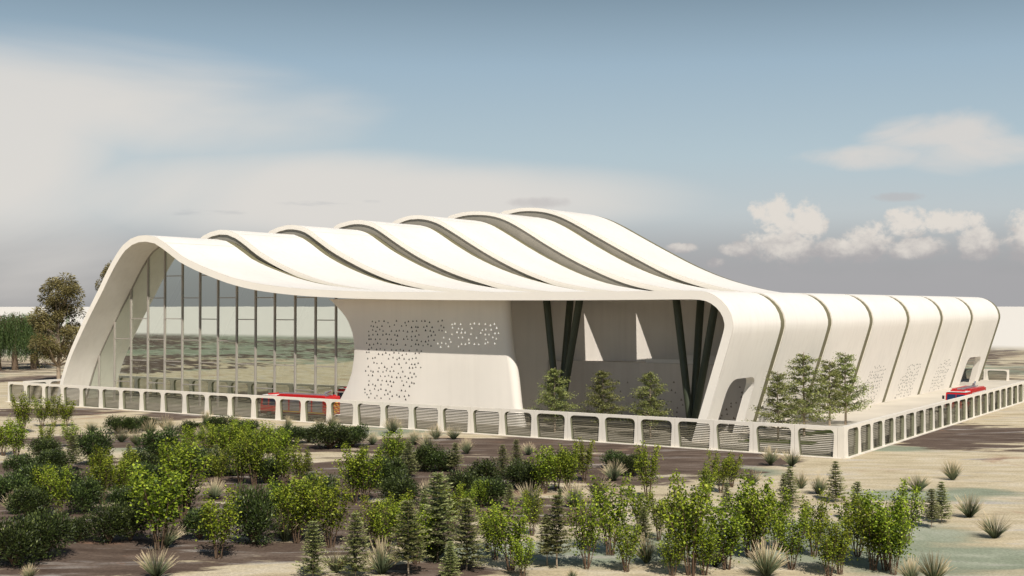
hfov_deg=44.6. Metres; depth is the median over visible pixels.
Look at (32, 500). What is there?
round bush
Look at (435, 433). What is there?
grass tuft
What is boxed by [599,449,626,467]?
round bush
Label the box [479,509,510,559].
leafy shrub
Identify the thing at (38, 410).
leafy shrub
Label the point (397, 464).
round bush
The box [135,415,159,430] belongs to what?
round bush
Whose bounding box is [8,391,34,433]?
leafy shrub
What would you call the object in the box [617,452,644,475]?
round bush
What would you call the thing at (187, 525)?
round bush
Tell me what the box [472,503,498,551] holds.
leafy shrub
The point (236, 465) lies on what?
leafy shrub
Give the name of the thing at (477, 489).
leafy shrub
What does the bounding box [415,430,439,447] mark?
grass tuft
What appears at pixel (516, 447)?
young fir
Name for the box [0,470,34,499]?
round bush
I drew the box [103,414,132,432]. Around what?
round bush
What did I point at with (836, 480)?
young fir
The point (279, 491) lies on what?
leafy shrub
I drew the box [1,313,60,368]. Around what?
willow tree
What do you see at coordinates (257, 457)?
leafy shrub
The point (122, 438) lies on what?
grass tuft
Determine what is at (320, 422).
grass tuft
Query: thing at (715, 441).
fence
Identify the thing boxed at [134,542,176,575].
grass tuft
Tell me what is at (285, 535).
grass tuft
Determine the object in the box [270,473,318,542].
leafy shrub
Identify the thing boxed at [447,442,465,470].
young fir
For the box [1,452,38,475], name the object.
round bush
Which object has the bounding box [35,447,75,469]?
round bush
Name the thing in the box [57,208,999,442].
station building
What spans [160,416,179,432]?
grass tuft
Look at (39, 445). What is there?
round bush
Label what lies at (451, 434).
grass tuft
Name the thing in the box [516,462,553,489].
round bush
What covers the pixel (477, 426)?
pavement
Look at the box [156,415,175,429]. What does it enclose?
grass tuft
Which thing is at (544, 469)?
leafy shrub
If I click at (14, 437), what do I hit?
leafy shrub
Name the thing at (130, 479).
leafy shrub
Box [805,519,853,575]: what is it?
leafy shrub
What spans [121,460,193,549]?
leafy shrub
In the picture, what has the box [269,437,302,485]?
leafy shrub
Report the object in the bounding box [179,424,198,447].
leafy shrub
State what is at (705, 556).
leafy shrub
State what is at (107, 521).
round bush
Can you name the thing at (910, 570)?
grass tuft
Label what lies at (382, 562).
grass tuft
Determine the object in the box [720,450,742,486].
leafy shrub
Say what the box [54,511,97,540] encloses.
round bush
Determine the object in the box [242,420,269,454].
leafy shrub
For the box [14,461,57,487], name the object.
round bush
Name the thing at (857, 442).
fence
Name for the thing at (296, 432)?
round bush
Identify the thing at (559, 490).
young fir
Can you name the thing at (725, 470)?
leafy shrub
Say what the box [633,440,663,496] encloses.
leafy shrub
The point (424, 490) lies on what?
young fir
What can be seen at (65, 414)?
leafy shrub
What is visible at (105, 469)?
leafy shrub
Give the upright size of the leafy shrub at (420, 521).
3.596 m
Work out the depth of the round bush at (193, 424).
127.93 m
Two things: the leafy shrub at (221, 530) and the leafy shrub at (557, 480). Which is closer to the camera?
the leafy shrub at (221, 530)
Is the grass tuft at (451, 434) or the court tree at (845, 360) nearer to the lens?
the grass tuft at (451, 434)
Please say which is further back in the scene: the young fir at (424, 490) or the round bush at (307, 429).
the round bush at (307, 429)
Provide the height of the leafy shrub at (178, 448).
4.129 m
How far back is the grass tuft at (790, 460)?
104.89 m
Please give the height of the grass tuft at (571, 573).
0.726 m
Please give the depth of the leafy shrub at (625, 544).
63.31 m
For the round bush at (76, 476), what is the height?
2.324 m
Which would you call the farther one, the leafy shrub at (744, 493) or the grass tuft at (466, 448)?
the grass tuft at (466, 448)
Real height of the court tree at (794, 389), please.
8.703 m
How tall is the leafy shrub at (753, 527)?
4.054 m
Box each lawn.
[741,439,816,443]
[801,430,832,434]
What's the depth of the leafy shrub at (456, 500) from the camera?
74.42 m
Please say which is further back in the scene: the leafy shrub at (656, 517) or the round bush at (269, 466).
the round bush at (269, 466)
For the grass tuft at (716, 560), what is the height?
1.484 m
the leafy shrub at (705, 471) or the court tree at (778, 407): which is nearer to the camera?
the leafy shrub at (705, 471)
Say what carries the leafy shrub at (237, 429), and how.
on the ground at (986, 451)
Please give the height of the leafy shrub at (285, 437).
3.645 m
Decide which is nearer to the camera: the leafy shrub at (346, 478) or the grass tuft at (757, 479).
the leafy shrub at (346, 478)
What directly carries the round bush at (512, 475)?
on the ground at (986, 451)
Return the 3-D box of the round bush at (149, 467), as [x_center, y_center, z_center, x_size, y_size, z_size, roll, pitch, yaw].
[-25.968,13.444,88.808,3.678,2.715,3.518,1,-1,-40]
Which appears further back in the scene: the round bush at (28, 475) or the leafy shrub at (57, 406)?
the leafy shrub at (57, 406)
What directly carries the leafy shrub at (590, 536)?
on the ground at (986, 451)
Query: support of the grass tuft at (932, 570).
on the ground at (986, 451)
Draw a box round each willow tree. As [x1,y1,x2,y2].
[0,311,42,369]
[0,313,39,369]
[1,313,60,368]
[3,313,75,364]
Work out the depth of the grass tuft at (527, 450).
112.75 m
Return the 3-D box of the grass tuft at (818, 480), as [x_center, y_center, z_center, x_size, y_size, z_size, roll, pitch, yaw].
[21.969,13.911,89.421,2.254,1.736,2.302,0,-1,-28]
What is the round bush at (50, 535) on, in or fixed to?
on the ground at (986, 451)
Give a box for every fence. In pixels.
[5,382,840,458]
[20,379,60,400]
[838,381,1023,458]
[961,368,1008,380]
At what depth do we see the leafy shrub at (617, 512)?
67.54 m
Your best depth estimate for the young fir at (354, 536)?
62.24 m
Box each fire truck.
[258,390,339,418]
[942,381,985,413]
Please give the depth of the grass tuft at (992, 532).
72.49 m
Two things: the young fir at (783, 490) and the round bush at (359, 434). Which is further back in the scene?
the round bush at (359, 434)
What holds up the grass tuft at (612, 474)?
on the ground at (986, 451)
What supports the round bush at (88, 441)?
on the ground at (986, 451)
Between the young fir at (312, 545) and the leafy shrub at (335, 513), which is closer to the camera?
the young fir at (312, 545)
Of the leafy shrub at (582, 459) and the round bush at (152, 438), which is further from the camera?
the round bush at (152, 438)
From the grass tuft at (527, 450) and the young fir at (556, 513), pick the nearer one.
the young fir at (556, 513)
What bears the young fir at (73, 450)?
on the ground at (986, 451)
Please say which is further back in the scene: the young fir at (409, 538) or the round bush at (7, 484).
the round bush at (7, 484)
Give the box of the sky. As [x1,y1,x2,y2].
[0,0,1023,306]
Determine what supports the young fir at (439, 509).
on the ground at (986, 451)
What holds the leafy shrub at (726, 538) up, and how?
on the ground at (986, 451)
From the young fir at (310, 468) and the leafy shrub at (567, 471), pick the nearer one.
the leafy shrub at (567, 471)
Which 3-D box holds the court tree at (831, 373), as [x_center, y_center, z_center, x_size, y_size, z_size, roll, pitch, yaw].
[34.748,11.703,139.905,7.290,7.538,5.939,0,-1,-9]
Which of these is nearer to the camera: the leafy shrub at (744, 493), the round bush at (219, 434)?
the leafy shrub at (744, 493)
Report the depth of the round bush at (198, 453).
98.45 m
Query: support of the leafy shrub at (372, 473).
on the ground at (986, 451)
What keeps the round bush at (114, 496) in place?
on the ground at (986, 451)
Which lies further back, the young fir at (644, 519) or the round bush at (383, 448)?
the round bush at (383, 448)
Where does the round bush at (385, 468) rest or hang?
on the ground at (986, 451)
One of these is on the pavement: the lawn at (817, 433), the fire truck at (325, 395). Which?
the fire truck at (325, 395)
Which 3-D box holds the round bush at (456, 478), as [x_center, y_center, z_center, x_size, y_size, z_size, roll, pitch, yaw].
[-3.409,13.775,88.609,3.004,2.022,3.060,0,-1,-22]
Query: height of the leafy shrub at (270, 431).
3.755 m
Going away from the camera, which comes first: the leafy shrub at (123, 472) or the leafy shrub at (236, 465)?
the leafy shrub at (123, 472)
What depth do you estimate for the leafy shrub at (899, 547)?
62.67 m
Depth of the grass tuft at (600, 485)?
87.56 m
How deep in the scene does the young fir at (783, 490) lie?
84.78 m
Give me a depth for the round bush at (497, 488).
84.05 m
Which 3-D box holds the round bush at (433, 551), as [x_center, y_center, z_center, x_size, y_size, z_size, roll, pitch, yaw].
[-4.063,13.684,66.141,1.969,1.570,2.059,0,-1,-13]
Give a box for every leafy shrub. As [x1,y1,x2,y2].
[0,417,13,455]
[2,417,29,457]
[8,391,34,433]
[30,460,58,513]
[31,394,55,426]
[36,422,56,442]
[39,463,75,517]
[43,394,63,425]
[56,397,76,425]
[60,420,79,445]
[85,453,121,502]
[87,444,115,479]
[104,458,136,489]
[117,446,139,474]
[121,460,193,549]
[125,469,159,518]
[153,436,184,480]
[154,437,212,518]
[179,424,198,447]
[193,482,247,558]
[195,421,217,452]
[207,447,230,485]
[209,420,241,451]
[225,415,253,447]
[227,436,251,483]
[235,425,269,485]
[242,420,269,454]
[260,420,282,458]
[265,476,296,528]
[266,427,293,460]
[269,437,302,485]
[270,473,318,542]
[289,443,314,481]
[292,470,332,534]
[305,467,359,547]
[332,441,370,502]
[343,445,385,502]
[352,494,388,548]
[367,496,402,553]
[380,426,407,461]
[385,488,414,547]
[394,494,438,563]
[440,481,466,530]
[455,485,479,515]
[471,479,490,506]
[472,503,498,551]
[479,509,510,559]
[483,495,537,570]
[508,533,536,575]
[521,484,545,535]
[527,444,559,493]
[544,446,571,490]
[554,442,584,492]
[562,489,612,568]
[570,437,596,481]
[582,471,638,554]
[607,517,644,571]
[625,486,657,530]
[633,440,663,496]
[647,489,670,539]
[654,469,721,575]
[655,529,689,575]
[657,482,700,560]
[686,518,721,575]
[697,460,719,499]
[702,494,751,569]
[704,448,736,492]
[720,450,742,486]
[724,469,779,556]
[740,482,778,558]
[763,486,794,549]
[764,503,817,569]
[793,486,834,556]
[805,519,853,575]
[819,513,857,574]
[829,486,879,556]
[848,498,896,570]
[855,489,913,570]
[874,498,916,574]
[887,477,928,543]
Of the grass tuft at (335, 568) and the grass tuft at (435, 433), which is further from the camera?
the grass tuft at (435, 433)
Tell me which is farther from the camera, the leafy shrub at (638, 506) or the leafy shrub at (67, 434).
the leafy shrub at (67, 434)
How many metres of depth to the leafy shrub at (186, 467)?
78.99 m
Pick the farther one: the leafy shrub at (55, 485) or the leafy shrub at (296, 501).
the leafy shrub at (55, 485)
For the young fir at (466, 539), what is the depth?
63.84 m
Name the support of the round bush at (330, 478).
on the ground at (986, 451)
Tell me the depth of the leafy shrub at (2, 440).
112.06 m
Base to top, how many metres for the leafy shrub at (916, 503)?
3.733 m
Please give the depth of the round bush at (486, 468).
91.98 m
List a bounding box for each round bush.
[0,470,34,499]
[0,513,48,568]
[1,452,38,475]
[1,483,54,516]
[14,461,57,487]
[20,507,78,559]
[26,436,66,456]
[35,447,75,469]
[42,463,93,494]
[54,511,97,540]
[64,475,105,513]
[71,426,117,461]
[88,500,130,543]
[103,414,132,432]
[103,484,149,508]
[111,497,149,540]
[119,416,143,432]
[120,449,162,469]
[123,460,166,489]
[133,427,180,457]
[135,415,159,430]
[154,484,199,515]
[156,442,203,471]
[174,419,207,436]
[178,506,219,538]
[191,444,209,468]
[195,449,237,476]
[199,415,235,430]
[207,424,234,446]
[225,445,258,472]
[226,482,282,545]
[234,419,260,433]
[246,455,284,483]
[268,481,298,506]
[274,424,306,444]
[298,427,316,442]
[302,472,340,500]
[306,421,354,448]
[333,422,371,446]
[362,452,392,487]
[373,469,424,504]
[378,438,413,458]
[381,455,409,486]
[406,442,442,471]
[419,533,452,562]
[426,447,458,470]
[445,467,480,493]
[463,457,504,480]
[468,476,509,506]
[499,456,532,485]
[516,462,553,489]
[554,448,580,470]
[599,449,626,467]
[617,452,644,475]
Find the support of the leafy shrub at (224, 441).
on the ground at (986, 451)
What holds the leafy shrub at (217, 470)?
on the ground at (986, 451)
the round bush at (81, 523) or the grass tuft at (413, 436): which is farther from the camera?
the grass tuft at (413, 436)
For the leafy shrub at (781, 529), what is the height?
3.514 m
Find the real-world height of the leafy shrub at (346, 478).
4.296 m
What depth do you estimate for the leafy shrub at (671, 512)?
66.39 m
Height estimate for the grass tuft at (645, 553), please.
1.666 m
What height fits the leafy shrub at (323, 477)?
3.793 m
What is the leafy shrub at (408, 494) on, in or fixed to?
on the ground at (986, 451)
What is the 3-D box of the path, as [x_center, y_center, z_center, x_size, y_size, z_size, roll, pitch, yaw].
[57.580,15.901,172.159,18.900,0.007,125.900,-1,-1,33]
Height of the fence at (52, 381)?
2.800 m
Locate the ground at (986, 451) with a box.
[0,307,1023,575]
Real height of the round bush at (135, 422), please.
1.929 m
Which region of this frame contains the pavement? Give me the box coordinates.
[31,399,848,454]
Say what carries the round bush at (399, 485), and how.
on the ground at (986, 451)
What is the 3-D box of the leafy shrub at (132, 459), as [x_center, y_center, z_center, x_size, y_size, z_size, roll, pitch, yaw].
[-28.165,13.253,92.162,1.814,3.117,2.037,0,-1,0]
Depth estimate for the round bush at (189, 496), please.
79.96 m
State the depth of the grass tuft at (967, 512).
79.56 m
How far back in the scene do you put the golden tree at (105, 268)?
261.01 m
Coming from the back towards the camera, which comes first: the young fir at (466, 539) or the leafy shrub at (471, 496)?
the leafy shrub at (471, 496)
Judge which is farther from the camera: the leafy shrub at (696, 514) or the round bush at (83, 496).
the round bush at (83, 496)
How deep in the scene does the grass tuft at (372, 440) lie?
121.10 m
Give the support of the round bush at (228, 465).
on the ground at (986, 451)
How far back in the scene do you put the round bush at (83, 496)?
81.03 m
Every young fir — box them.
[62,435,83,463]
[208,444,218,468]
[292,519,333,575]
[302,450,313,471]
[330,511,374,575]
[384,500,433,575]
[399,441,418,477]
[415,471,460,561]
[416,489,429,512]
[424,473,453,528]
[438,541,462,575]
[445,498,490,569]
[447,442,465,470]
[496,445,510,476]
[500,484,517,509]
[510,440,524,464]
[533,513,565,564]
[534,495,577,567]
[555,489,565,503]
[632,506,655,539]
[718,482,733,508]
[774,473,789,497]
[777,467,804,504]
[822,461,847,500]
[847,481,863,512]
[921,488,943,526]
[928,481,953,521]
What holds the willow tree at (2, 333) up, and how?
on the ground at (986, 451)
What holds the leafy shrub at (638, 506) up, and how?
on the ground at (986, 451)
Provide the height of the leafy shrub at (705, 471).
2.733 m
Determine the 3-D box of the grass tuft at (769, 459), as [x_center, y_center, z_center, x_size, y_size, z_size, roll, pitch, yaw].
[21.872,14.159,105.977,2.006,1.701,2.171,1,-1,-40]
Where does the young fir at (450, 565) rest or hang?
on the ground at (986, 451)
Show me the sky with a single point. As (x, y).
(865, 147)
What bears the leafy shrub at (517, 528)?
on the ground at (986, 451)
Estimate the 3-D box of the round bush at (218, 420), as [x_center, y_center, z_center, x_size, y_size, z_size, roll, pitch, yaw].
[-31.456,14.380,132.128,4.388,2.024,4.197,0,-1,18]
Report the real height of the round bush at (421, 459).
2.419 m
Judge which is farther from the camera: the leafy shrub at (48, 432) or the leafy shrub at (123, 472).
the leafy shrub at (48, 432)
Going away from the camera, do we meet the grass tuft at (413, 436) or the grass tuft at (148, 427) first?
the grass tuft at (413, 436)
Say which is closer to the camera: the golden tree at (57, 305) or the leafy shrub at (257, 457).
the leafy shrub at (257, 457)
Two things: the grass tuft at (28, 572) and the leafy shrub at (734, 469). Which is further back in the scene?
the leafy shrub at (734, 469)
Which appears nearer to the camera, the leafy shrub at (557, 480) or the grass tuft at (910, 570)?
the grass tuft at (910, 570)
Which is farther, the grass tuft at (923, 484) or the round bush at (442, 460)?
the round bush at (442, 460)
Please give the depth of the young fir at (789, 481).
83.70 m
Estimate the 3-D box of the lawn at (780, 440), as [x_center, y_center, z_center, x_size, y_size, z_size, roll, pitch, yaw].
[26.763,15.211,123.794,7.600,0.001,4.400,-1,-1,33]
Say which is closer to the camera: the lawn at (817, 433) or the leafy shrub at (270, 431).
the leafy shrub at (270, 431)
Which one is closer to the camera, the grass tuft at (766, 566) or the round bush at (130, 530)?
the grass tuft at (766, 566)
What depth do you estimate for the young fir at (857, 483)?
78.75 m
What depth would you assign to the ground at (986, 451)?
88.47 m
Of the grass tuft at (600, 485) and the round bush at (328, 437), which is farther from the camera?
the round bush at (328, 437)
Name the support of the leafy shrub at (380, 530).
on the ground at (986, 451)
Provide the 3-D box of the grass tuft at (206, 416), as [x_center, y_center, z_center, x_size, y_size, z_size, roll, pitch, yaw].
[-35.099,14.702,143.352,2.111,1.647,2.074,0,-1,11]
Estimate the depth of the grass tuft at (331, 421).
138.13 m
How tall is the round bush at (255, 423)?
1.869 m
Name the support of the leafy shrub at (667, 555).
on the ground at (986, 451)
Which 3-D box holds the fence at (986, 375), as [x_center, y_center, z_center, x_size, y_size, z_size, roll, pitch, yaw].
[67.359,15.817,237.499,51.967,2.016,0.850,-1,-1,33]
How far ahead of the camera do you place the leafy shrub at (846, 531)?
62.70 m
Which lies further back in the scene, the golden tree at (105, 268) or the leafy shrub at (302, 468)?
the golden tree at (105, 268)
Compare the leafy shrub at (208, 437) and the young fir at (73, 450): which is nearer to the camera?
the young fir at (73, 450)
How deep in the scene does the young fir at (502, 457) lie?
97.21 m
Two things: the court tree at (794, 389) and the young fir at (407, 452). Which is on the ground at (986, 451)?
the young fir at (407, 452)
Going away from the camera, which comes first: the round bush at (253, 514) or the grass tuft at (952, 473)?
the round bush at (253, 514)
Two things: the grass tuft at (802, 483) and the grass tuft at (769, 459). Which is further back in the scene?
the grass tuft at (769, 459)
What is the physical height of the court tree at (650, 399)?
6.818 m
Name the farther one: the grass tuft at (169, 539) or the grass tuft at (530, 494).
the grass tuft at (530, 494)
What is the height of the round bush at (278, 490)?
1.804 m
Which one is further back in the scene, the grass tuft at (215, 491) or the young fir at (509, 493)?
the grass tuft at (215, 491)
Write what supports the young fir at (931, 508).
on the ground at (986, 451)
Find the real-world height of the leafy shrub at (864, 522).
3.601 m
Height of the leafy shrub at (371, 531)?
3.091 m
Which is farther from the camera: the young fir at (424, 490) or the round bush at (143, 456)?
the round bush at (143, 456)
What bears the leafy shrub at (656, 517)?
on the ground at (986, 451)
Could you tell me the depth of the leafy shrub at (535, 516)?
73.20 m
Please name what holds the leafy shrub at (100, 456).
on the ground at (986, 451)
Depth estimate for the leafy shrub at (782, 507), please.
68.86 m
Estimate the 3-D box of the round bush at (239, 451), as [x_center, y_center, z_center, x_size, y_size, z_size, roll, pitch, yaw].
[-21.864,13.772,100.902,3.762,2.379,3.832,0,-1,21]
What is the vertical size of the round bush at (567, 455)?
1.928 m
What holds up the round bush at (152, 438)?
on the ground at (986, 451)
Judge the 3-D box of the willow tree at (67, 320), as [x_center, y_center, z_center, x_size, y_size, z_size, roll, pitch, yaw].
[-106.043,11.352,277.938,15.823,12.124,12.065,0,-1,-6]
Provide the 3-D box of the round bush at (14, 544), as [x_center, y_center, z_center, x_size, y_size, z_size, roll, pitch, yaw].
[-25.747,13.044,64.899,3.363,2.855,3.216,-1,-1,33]
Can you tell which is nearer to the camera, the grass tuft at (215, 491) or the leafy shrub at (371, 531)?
the leafy shrub at (371, 531)
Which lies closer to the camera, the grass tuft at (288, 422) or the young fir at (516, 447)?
the young fir at (516, 447)
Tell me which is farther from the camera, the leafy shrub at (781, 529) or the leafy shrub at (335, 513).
the leafy shrub at (335, 513)
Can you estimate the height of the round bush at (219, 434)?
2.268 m
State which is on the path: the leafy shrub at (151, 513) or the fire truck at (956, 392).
the fire truck at (956, 392)
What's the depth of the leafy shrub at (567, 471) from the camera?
89.63 m
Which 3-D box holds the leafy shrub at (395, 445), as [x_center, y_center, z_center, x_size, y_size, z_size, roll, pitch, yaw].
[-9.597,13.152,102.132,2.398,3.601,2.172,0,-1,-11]
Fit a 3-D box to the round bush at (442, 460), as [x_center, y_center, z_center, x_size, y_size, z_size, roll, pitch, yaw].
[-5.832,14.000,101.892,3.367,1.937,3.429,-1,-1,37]
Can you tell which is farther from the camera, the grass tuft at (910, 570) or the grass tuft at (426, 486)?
the grass tuft at (426, 486)
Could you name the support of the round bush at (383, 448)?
on the ground at (986, 451)
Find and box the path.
[667,380,1023,452]
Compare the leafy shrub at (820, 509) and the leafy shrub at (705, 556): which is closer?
the leafy shrub at (705, 556)
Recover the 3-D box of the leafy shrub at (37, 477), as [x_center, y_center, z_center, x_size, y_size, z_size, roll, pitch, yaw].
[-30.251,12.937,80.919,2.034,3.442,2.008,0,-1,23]
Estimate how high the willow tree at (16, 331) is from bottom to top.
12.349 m
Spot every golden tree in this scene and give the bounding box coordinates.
[26,272,85,382]
[95,261,110,291]
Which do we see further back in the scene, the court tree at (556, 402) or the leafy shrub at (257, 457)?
the court tree at (556, 402)
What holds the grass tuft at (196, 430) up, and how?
on the ground at (986, 451)
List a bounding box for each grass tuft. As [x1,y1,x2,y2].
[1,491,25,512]
[20,564,38,575]
[85,419,100,432]
[112,428,133,441]
[126,429,142,445]
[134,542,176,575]
[142,417,158,433]
[145,519,184,547]
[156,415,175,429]
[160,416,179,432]
[194,427,205,439]
[198,410,213,420]
[201,477,225,499]
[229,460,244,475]
[262,505,310,541]
[279,416,296,427]
[312,417,327,427]
[319,543,349,572]
[325,415,339,426]
[362,538,399,574]
[368,431,380,444]
[382,415,402,432]
[405,429,422,444]
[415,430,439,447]
[415,478,435,496]
[427,423,442,439]
[444,424,462,439]
[458,436,472,453]
[514,479,543,503]
[521,441,536,454]
[557,479,587,506]
[563,567,579,575]
[581,472,612,496]
[599,457,625,480]
[631,532,661,562]
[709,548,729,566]
[741,469,762,485]
[744,537,788,575]
[760,446,780,464]
[778,448,804,466]
[793,470,811,488]
[806,473,832,493]
[892,554,927,575]
[906,467,933,490]
[914,550,956,575]
[939,458,964,479]
[953,491,985,517]
[975,510,1014,538]
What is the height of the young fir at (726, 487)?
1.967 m
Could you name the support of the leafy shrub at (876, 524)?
on the ground at (986, 451)
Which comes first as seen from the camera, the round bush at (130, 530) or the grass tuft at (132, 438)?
the round bush at (130, 530)
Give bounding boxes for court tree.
[527,368,582,431]
[573,370,630,422]
[623,371,672,437]
[741,371,804,440]
[771,352,844,434]
[798,359,855,425]
[807,352,873,424]
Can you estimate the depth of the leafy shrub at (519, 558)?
61.86 m
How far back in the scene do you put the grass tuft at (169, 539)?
69.63 m
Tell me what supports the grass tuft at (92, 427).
on the ground at (986, 451)
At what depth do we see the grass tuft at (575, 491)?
83.83 m
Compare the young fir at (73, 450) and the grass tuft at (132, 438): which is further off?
the grass tuft at (132, 438)
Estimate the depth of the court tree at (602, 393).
131.04 m
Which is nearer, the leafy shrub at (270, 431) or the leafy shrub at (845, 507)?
the leafy shrub at (845, 507)
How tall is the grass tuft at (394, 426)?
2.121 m
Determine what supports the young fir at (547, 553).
on the ground at (986, 451)
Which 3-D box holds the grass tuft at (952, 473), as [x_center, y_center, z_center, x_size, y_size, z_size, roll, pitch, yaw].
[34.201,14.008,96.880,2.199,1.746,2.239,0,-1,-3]
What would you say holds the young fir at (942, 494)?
on the ground at (986, 451)

